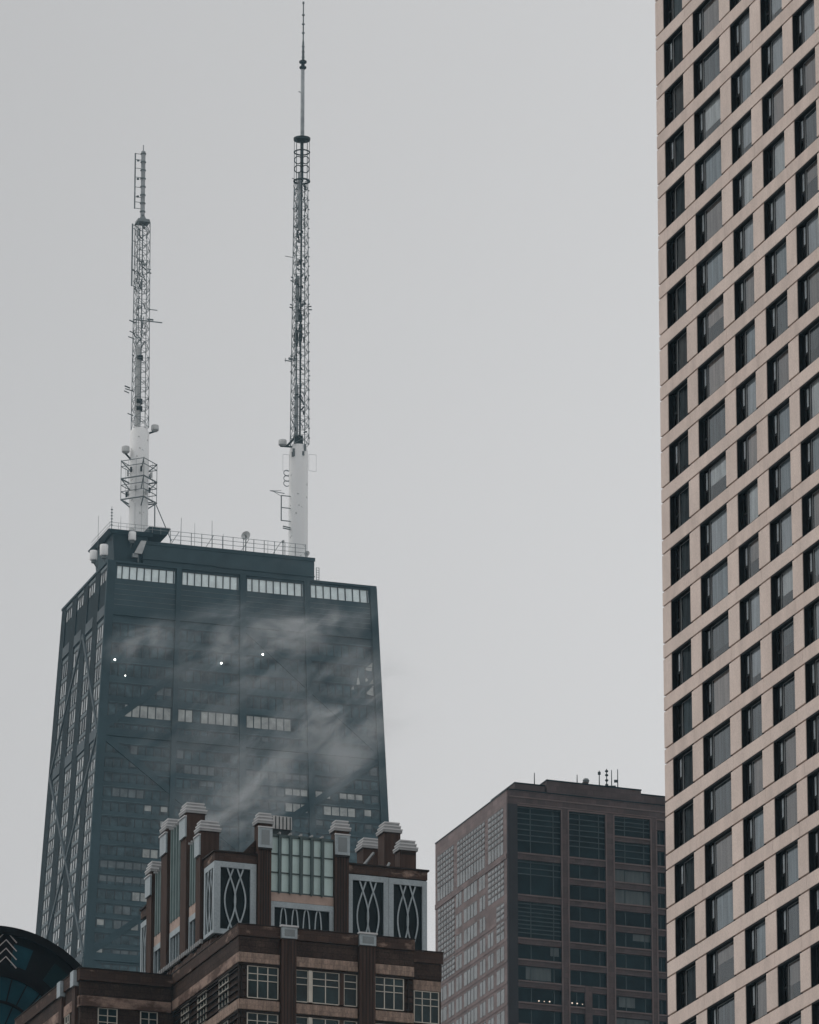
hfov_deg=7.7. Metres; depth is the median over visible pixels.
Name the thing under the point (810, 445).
window
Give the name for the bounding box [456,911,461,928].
side window
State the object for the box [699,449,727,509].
window
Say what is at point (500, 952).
side window
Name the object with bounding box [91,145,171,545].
broadcast mast
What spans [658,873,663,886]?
window
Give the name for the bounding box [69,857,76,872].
window
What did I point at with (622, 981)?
window
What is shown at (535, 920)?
window
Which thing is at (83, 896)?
window
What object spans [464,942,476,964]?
side window
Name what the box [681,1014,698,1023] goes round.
window
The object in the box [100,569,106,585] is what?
top window
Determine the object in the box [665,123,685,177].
window
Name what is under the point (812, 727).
window
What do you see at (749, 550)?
window
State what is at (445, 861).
side window
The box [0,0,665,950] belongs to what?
sky
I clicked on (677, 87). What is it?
window
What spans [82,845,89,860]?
window
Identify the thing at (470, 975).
side window
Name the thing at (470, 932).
side window
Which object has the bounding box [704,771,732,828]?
window
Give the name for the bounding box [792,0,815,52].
window
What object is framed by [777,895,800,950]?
window
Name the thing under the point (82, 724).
window
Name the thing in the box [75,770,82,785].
window
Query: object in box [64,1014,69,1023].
window
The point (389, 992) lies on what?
window
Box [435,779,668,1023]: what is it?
granite tower
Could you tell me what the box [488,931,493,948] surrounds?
side window
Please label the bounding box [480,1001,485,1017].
side window
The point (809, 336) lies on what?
window
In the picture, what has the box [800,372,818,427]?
window
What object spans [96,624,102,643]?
window
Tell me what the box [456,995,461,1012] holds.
side window
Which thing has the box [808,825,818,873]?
window
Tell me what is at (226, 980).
window
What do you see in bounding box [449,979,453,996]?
side window
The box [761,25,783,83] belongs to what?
window
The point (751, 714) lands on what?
window
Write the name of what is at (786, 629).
window
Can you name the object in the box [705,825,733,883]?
window
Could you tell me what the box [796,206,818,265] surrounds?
window
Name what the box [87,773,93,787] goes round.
window
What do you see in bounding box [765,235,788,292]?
window
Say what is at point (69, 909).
window
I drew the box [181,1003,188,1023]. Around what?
window
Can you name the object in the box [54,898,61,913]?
window
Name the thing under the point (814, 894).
window
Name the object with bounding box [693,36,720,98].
window
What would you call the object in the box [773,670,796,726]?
window
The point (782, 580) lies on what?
window
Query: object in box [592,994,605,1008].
window
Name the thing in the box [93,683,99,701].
window
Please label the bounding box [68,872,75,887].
window
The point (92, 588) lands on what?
top window
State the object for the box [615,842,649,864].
window
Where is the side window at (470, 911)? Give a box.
[464,900,476,922]
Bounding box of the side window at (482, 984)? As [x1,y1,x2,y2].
[480,979,485,996]
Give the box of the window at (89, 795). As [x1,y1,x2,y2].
[86,787,92,802]
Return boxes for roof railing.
[170,531,305,556]
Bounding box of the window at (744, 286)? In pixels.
[734,264,755,320]
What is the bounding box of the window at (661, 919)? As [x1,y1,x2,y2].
[658,915,664,928]
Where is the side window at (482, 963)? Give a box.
[480,958,485,975]
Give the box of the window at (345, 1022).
[344,1020,356,1023]
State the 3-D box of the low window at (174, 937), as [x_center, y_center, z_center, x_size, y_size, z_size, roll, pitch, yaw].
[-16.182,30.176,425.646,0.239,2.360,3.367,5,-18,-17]
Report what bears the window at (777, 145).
in the hotel tower at (737, 98)
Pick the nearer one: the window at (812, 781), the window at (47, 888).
the window at (812, 781)
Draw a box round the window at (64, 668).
[61,660,67,679]
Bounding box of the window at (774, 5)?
[760,0,782,31]
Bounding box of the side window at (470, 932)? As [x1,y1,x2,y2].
[464,921,476,943]
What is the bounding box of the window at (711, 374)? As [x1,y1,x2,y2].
[698,344,726,405]
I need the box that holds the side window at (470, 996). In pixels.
[464,985,476,1007]
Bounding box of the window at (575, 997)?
[570,992,583,1006]
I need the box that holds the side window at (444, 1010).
[441,1005,446,1022]
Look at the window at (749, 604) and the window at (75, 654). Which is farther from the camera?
the window at (75, 654)
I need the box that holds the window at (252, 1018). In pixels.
[247,1012,277,1023]
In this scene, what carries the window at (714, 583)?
in the hotel tower at (737, 98)
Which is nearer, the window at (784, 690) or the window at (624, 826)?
the window at (784, 690)
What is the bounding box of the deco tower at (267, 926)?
[14,802,443,1023]
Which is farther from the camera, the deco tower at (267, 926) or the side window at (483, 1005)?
the side window at (483, 1005)
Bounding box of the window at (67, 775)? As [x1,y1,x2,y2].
[64,768,70,782]
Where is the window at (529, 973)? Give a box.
[518,965,560,982]
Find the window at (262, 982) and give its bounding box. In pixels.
[247,965,278,999]
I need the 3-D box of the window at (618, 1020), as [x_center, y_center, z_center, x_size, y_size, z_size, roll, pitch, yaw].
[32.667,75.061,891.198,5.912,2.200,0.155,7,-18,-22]
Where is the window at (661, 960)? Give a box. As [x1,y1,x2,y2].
[659,958,664,971]
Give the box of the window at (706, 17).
[693,0,719,48]
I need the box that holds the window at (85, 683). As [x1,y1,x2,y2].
[81,676,88,695]
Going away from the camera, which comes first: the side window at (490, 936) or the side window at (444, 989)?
the side window at (490, 936)
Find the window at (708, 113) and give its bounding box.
[694,87,721,148]
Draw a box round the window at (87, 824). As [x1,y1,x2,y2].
[84,816,91,831]
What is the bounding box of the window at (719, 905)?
[706,880,734,938]
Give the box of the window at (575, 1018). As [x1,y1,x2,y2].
[571,1013,583,1023]
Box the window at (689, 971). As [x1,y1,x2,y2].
[676,959,698,1011]
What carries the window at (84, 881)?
in the tapered skyscraper
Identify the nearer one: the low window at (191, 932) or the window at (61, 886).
the low window at (191, 932)
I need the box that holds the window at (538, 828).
[517,806,559,855]
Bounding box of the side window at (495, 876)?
[488,862,503,905]
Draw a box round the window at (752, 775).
[742,749,765,803]
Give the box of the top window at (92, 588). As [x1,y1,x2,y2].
[89,582,94,597]
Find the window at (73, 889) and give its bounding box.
[67,886,74,902]
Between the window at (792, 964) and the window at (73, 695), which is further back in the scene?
the window at (73, 695)
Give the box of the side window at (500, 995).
[497,988,504,1006]
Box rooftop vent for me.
[271,815,291,834]
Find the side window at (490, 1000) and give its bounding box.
[488,995,493,1012]
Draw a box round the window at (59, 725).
[56,721,62,739]
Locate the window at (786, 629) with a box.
[772,615,795,671]
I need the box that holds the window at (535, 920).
[518,901,560,940]
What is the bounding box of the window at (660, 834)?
[657,831,663,844]
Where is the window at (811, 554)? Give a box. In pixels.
[803,540,818,591]
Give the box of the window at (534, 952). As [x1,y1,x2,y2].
[518,944,560,961]
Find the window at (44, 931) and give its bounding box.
[40,924,47,937]
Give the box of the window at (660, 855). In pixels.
[657,852,663,865]
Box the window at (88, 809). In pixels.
[85,802,91,816]
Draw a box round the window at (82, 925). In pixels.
[77,919,84,934]
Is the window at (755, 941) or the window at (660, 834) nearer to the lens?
the window at (755, 941)
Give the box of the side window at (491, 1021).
[488,1016,493,1023]
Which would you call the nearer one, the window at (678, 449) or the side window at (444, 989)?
the window at (678, 449)
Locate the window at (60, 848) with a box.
[58,840,65,855]
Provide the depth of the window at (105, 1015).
421.95 m
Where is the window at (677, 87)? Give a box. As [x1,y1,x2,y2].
[665,73,684,127]
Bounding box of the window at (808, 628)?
[804,596,818,647]
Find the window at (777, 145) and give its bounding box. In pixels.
[763,129,785,187]
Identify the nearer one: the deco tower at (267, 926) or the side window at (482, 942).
the deco tower at (267, 926)
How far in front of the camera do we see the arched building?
459.66 m
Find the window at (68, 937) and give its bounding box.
[64,931,71,945]
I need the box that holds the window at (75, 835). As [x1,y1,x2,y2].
[71,828,78,843]
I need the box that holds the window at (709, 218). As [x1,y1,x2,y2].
[696,189,723,250]
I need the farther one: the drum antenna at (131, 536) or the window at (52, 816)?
the window at (52, 816)
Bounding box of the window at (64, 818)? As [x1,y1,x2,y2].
[61,811,67,826]
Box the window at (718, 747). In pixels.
[703,717,732,775]
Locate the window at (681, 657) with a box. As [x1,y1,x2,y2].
[672,637,692,690]
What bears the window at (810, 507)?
in the hotel tower at (737, 98)
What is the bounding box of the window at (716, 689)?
[702,662,731,721]
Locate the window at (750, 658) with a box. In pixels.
[740,639,762,693]
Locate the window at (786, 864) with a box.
[776,838,799,893]
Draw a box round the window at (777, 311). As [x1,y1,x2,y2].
[766,288,788,346]
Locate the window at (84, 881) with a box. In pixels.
[80,875,87,890]
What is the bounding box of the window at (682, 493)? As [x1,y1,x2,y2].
[670,480,690,534]
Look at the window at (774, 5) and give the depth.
336.16 m
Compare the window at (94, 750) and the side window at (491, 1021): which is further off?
the window at (94, 750)
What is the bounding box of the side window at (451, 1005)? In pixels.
[449,1000,453,1017]
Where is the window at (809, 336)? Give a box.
[799,316,818,372]
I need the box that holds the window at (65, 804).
[62,797,68,811]
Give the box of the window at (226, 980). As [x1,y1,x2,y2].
[218,973,228,1011]
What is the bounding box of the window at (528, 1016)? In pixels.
[518,1008,561,1023]
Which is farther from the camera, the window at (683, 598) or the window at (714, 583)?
the window at (683, 598)
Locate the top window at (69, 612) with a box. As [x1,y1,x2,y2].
[66,607,71,621]
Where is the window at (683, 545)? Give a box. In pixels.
[670,532,690,585]
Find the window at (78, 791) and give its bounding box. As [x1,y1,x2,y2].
[74,784,81,800]
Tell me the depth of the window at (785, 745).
323.28 m
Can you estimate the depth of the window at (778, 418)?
328.61 m
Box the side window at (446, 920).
[438,898,454,981]
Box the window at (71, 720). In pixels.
[68,707,75,727]
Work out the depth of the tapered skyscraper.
1229.51 m
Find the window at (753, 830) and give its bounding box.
[743,804,765,858]
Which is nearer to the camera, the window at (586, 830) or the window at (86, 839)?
the window at (586, 830)
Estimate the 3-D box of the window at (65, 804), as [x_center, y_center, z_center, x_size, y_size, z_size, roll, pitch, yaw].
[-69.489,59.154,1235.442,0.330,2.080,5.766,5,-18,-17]
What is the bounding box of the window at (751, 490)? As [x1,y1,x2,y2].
[738,477,759,532]
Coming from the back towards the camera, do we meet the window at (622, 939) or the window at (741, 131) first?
the window at (622, 939)
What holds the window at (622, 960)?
in the granite tower at (550, 903)
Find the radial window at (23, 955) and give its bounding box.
[10,944,32,969]
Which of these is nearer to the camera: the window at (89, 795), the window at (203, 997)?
the window at (203, 997)
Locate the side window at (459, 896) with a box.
[456,891,461,907]
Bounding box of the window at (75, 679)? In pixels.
[72,668,77,686]
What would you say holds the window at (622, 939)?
in the granite tower at (550, 903)
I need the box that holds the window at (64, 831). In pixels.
[59,826,66,841]
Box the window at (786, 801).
[775,782,799,837]
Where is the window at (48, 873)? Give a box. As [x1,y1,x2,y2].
[45,867,51,881]
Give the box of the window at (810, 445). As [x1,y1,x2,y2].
[801,428,818,482]
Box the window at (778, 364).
[767,342,790,399]
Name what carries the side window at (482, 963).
in the granite tower at (550, 903)
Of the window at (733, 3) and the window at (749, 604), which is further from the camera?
the window at (733, 3)
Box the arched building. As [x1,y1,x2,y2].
[0,926,81,1023]
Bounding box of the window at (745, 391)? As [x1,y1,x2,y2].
[736,370,757,425]
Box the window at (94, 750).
[89,744,95,757]
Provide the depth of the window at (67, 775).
1237.60 m
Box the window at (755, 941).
[745,916,767,969]
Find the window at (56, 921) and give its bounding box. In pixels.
[53,913,60,928]
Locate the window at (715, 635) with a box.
[702,609,730,668]
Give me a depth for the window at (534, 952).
888.48 m
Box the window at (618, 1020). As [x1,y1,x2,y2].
[616,1017,651,1023]
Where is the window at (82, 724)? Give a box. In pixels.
[79,716,85,735]
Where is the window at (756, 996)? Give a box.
[746,972,769,1023]
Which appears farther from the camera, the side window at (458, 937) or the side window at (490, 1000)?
the side window at (458, 937)
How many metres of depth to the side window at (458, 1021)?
905.56 m
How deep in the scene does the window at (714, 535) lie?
337.23 m
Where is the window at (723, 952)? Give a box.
[706,936,736,992]
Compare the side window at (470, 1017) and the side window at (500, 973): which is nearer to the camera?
the side window at (500, 973)
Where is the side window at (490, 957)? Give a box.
[488,952,493,969]
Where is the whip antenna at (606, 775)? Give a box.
[605,769,607,785]
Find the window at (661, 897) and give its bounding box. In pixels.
[658,894,664,907]
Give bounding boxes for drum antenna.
[90,550,97,567]
[100,544,107,562]
[128,531,135,547]
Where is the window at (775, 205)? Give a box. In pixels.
[764,182,786,239]
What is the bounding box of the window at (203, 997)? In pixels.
[197,990,206,1023]
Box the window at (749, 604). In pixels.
[740,585,760,639]
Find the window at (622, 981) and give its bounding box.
[616,975,650,991]
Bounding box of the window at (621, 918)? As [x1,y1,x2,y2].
[615,911,649,927]
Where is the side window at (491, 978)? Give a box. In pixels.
[488,974,493,991]
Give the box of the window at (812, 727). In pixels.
[806,710,818,759]
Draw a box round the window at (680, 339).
[668,325,687,379]
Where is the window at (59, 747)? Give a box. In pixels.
[55,740,61,757]
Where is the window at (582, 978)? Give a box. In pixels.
[570,970,605,987]
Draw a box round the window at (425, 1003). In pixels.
[413,990,438,1023]
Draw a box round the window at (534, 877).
[518,860,560,897]
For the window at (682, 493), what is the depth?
343.04 m
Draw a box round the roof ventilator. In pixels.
[582,778,588,783]
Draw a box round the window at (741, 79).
[731,56,751,113]
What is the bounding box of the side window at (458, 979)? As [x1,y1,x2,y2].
[456,974,461,991]
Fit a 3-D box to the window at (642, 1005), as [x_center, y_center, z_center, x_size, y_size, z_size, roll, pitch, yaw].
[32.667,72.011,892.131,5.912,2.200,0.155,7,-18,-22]
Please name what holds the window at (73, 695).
in the tapered skyscraper
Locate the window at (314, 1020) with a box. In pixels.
[312,1018,338,1023]
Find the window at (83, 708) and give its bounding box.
[80,695,87,715]
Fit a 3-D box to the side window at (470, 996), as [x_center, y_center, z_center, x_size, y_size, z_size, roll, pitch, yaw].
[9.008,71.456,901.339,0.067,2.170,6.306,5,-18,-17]
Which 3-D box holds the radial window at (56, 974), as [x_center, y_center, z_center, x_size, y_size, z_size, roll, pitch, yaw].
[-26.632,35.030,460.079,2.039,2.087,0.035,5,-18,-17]
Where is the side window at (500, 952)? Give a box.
[496,945,503,963]
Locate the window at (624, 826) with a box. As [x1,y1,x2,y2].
[614,816,649,838]
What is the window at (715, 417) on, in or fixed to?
in the hotel tower at (737, 98)
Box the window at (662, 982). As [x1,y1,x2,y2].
[659,979,665,992]
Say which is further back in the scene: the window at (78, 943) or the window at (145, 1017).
the window at (78, 943)
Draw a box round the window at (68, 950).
[65,945,70,954]
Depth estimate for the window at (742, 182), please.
337.56 m
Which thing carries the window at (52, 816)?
in the tapered skyscraper
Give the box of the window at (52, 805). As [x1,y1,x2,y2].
[50,794,57,809]
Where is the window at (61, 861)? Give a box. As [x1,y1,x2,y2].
[57,856,63,870]
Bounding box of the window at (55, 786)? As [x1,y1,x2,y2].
[53,780,58,792]
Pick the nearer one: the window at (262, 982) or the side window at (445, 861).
the window at (262, 982)
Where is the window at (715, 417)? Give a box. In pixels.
[699,396,726,457]
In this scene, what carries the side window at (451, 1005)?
in the granite tower at (550, 903)
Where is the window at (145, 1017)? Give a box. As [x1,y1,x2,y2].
[140,1011,157,1023]
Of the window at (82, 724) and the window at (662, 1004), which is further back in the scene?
the window at (82, 724)
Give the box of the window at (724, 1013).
[707,991,736,1023]
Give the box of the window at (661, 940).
[658,936,664,950]
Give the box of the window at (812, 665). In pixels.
[805,653,818,703]
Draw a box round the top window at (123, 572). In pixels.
[116,565,175,583]
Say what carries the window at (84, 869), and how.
in the tapered skyscraper
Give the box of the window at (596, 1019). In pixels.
[593,1015,605,1023]
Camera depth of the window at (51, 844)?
1243.51 m
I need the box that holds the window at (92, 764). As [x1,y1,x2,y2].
[88,758,94,773]
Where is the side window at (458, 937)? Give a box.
[456,932,461,949]
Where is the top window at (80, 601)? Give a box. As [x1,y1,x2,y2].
[77,594,83,610]
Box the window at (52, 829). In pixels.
[48,824,54,838]
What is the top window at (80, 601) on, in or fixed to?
in the tapered skyscraper
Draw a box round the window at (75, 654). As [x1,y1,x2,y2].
[72,650,78,667]
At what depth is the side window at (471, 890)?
905.89 m
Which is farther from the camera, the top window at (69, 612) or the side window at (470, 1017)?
the top window at (69, 612)
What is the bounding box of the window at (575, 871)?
[569,864,604,880]
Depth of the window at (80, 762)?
1228.42 m
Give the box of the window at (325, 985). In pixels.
[312,971,339,1004]
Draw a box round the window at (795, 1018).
[779,1009,803,1023]
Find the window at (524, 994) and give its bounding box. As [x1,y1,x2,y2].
[518,987,560,1004]
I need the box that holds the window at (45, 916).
[41,910,48,925]
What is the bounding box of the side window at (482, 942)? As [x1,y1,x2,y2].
[480,937,484,953]
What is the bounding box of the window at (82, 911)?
[78,904,85,919]
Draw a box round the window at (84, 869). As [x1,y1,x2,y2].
[81,860,88,875]
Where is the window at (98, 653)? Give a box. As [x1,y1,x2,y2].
[95,643,101,663]
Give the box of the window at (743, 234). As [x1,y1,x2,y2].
[733,212,754,268]
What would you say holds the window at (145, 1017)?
in the deco tower at (267, 926)
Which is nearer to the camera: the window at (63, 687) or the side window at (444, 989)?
the side window at (444, 989)
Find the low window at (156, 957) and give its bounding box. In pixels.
[153,942,159,972]
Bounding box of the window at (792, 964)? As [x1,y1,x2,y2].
[778,952,802,1007]
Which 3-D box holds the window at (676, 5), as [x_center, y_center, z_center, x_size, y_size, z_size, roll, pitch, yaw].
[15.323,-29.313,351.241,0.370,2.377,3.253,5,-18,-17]
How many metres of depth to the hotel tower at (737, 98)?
332.89 m
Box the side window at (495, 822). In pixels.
[488,808,502,864]
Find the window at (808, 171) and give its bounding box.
[795,152,818,211]
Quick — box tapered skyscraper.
[36,526,388,971]
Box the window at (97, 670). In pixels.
[93,663,100,683]
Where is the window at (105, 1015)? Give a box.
[97,1008,117,1023]
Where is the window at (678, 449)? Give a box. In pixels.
[669,428,689,481]
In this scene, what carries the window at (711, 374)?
in the hotel tower at (737, 98)
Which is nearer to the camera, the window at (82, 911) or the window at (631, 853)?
the window at (631, 853)
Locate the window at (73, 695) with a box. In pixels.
[69,688,76,707]
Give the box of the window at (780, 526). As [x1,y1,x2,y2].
[770,505,793,561]
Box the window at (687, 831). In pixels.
[674,797,695,849]
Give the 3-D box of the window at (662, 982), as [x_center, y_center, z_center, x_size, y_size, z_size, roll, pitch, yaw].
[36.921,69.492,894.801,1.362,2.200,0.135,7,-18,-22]
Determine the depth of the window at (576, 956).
891.30 m
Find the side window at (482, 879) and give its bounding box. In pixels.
[479,874,484,891]
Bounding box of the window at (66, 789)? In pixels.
[63,782,69,797]
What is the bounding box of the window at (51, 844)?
[47,838,53,852]
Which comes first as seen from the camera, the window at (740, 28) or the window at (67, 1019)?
the window at (740, 28)
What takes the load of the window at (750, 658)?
in the hotel tower at (737, 98)
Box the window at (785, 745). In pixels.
[774,726,797,782]
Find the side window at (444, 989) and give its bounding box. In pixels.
[441,985,446,1001]
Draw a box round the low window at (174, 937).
[169,925,179,965]
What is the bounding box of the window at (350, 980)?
[343,974,356,1006]
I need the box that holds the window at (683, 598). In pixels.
[671,585,692,637]
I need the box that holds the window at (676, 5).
[663,0,682,28]
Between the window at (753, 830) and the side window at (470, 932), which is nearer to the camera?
the window at (753, 830)
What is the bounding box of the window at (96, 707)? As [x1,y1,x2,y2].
[91,704,97,723]
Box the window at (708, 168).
[695,137,722,200]
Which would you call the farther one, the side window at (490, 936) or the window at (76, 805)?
the window at (76, 805)
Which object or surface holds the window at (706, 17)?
in the hotel tower at (737, 98)
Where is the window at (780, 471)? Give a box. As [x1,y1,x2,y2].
[769,450,792,507]
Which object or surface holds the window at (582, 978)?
in the granite tower at (550, 903)
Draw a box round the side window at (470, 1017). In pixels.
[464,1006,476,1023]
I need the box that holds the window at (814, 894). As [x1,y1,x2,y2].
[809,883,818,930]
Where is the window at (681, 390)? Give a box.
[668,377,689,430]
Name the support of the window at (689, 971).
in the hotel tower at (737, 98)
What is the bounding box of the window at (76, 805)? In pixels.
[73,801,80,814]
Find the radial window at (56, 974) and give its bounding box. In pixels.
[43,964,67,987]
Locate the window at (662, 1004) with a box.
[659,1000,665,1014]
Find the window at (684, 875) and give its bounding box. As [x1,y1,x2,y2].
[675,851,696,903]
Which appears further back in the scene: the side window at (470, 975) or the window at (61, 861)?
the window at (61, 861)
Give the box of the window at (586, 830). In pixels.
[569,811,604,859]
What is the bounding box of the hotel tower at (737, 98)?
[655,0,818,1023]
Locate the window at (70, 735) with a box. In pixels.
[66,728,73,747]
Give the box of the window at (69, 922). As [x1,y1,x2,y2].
[65,916,72,931]
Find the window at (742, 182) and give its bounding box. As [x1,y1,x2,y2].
[733,160,753,216]
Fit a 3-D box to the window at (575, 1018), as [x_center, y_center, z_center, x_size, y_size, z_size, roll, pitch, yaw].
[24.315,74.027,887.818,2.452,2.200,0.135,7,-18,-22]
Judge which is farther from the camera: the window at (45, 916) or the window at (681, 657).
the window at (45, 916)
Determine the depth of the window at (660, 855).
900.49 m
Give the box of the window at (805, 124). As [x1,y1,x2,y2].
[794,99,817,158]
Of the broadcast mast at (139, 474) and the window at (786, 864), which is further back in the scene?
the broadcast mast at (139, 474)
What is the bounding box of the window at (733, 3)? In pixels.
[730,0,740,10]
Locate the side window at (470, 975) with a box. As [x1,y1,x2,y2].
[464,964,476,986]
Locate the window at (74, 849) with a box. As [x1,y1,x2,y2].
[70,843,77,858]
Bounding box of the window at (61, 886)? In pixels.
[55,884,62,897]
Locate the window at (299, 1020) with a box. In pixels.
[296,1016,307,1023]
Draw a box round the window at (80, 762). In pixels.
[76,755,83,771]
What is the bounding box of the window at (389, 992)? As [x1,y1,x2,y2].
[375,977,403,1010]
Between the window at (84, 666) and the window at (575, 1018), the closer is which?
the window at (575, 1018)
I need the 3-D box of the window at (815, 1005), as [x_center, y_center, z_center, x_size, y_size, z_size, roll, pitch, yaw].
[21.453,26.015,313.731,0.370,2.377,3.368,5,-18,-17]
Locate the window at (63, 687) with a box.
[59,681,65,699]
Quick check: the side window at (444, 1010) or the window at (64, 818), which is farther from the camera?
the window at (64, 818)
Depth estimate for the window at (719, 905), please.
331.03 m
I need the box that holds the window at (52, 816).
[49,810,55,823]
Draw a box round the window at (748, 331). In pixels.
[735,317,756,372]
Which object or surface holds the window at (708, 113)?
in the hotel tower at (737, 98)
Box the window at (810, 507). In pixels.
[802,484,818,536]
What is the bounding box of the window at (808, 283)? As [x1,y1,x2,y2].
[797,261,818,318]
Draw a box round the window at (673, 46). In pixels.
[664,23,683,78]
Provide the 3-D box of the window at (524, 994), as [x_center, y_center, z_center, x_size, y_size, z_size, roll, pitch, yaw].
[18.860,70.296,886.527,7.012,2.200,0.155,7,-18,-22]
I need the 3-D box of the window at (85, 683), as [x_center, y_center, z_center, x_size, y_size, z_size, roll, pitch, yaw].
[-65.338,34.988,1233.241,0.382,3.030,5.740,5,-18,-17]
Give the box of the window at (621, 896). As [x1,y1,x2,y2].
[615,889,649,905]
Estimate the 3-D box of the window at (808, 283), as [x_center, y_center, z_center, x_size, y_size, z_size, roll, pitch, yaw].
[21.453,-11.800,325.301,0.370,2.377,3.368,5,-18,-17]
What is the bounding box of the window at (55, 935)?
[52,927,59,941]
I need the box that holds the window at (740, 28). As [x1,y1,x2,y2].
[730,5,750,61]
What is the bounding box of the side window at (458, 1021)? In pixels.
[456,1016,461,1023]
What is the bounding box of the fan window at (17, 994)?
[0,973,44,1023]
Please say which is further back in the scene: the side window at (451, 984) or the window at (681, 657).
the side window at (451, 984)
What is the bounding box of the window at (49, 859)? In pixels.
[46,852,52,866]
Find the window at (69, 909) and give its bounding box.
[66,903,72,916]
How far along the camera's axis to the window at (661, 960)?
895.88 m
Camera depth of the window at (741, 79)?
339.29 m
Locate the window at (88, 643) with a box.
[84,635,91,655]
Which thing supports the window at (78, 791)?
in the tapered skyscraper
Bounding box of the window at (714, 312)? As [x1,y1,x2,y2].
[697,292,725,353]
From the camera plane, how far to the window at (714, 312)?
341.20 m
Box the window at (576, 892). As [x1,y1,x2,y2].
[570,885,604,901]
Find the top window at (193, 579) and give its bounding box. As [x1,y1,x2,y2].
[182,572,239,589]
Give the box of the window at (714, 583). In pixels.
[701,555,729,615]
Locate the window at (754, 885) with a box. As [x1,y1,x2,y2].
[744,860,766,913]
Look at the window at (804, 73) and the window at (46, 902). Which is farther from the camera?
the window at (46, 902)
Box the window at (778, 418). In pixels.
[768,396,790,453]
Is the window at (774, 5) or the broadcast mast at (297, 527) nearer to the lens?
the window at (774, 5)
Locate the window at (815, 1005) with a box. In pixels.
[812,999,818,1023]
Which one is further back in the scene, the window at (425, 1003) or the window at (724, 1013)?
the window at (425, 1003)
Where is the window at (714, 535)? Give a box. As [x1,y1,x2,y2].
[700,502,728,561]
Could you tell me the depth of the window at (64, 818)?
1234.74 m
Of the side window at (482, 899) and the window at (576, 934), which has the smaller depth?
the window at (576, 934)
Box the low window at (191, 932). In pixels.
[188,913,195,948]
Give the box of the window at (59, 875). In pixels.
[56,871,63,884]
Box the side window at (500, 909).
[496,902,503,942]
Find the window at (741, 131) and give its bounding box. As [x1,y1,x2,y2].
[732,108,752,164]
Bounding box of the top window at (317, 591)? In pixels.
[310,584,368,602]
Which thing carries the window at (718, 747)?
in the hotel tower at (737, 98)
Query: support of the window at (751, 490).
in the hotel tower at (737, 98)
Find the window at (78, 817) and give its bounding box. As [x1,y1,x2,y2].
[72,813,79,827]
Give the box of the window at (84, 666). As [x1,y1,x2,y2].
[83,656,89,675]
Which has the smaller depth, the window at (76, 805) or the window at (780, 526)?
the window at (780, 526)
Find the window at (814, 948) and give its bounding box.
[811,941,818,987]
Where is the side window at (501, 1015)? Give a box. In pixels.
[497,1010,504,1023]
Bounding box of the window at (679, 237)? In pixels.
[666,223,686,277]
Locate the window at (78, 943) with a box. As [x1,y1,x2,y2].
[76,934,83,949]
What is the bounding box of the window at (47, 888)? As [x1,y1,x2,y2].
[43,881,50,896]
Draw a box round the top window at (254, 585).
[246,578,302,595]
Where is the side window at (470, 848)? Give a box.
[457,821,484,886]
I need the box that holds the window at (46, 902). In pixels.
[42,895,49,910]
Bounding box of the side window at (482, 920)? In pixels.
[479,916,484,932]
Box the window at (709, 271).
[696,240,724,301]
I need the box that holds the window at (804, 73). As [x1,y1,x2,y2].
[793,46,816,105]
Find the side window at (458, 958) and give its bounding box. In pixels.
[456,953,461,970]
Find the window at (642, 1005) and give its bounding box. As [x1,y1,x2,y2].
[616,996,650,1012]
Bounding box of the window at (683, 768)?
[673,744,694,796]
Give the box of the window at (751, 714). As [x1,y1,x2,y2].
[741,694,763,748]
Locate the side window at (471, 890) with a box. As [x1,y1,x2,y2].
[464,880,476,901]
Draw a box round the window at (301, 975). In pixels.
[296,970,307,1002]
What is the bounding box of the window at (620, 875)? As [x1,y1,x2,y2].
[615,869,649,883]
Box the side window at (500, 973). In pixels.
[496,967,503,985]
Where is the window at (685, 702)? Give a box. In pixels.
[673,690,694,743]
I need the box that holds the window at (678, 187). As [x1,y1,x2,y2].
[666,173,685,227]
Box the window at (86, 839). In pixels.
[83,831,90,846]
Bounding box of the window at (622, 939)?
[616,932,650,948]
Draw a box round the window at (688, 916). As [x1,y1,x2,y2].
[675,905,696,957]
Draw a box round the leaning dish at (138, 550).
[132,540,145,561]
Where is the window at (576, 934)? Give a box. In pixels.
[570,928,605,944]
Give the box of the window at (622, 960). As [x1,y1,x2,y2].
[616,953,650,970]
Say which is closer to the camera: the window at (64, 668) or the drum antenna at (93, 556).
the drum antenna at (93, 556)
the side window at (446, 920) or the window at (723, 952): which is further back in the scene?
the side window at (446, 920)
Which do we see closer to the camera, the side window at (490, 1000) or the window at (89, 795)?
the side window at (490, 1000)
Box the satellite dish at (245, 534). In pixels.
[241,531,249,550]
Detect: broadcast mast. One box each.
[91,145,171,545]
[270,1,315,556]
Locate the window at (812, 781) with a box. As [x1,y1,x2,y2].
[807,768,818,816]
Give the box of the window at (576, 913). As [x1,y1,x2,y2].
[570,906,604,923]
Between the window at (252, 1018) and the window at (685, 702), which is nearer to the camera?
the window at (685, 702)
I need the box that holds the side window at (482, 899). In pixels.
[479,894,484,911]
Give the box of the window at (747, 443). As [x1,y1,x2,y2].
[737,423,758,478]
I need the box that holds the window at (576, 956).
[570,949,605,965]
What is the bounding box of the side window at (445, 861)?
[437,845,453,901]
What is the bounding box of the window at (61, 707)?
[58,700,64,719]
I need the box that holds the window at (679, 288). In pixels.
[667,274,686,328]
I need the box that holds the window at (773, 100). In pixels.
[762,77,784,134]
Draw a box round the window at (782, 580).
[771,560,794,616]
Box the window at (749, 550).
[739,531,760,585]
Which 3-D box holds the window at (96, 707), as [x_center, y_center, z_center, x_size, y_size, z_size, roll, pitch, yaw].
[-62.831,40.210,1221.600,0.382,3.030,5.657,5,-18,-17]
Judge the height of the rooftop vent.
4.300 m
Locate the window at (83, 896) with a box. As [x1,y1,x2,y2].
[79,889,86,905]

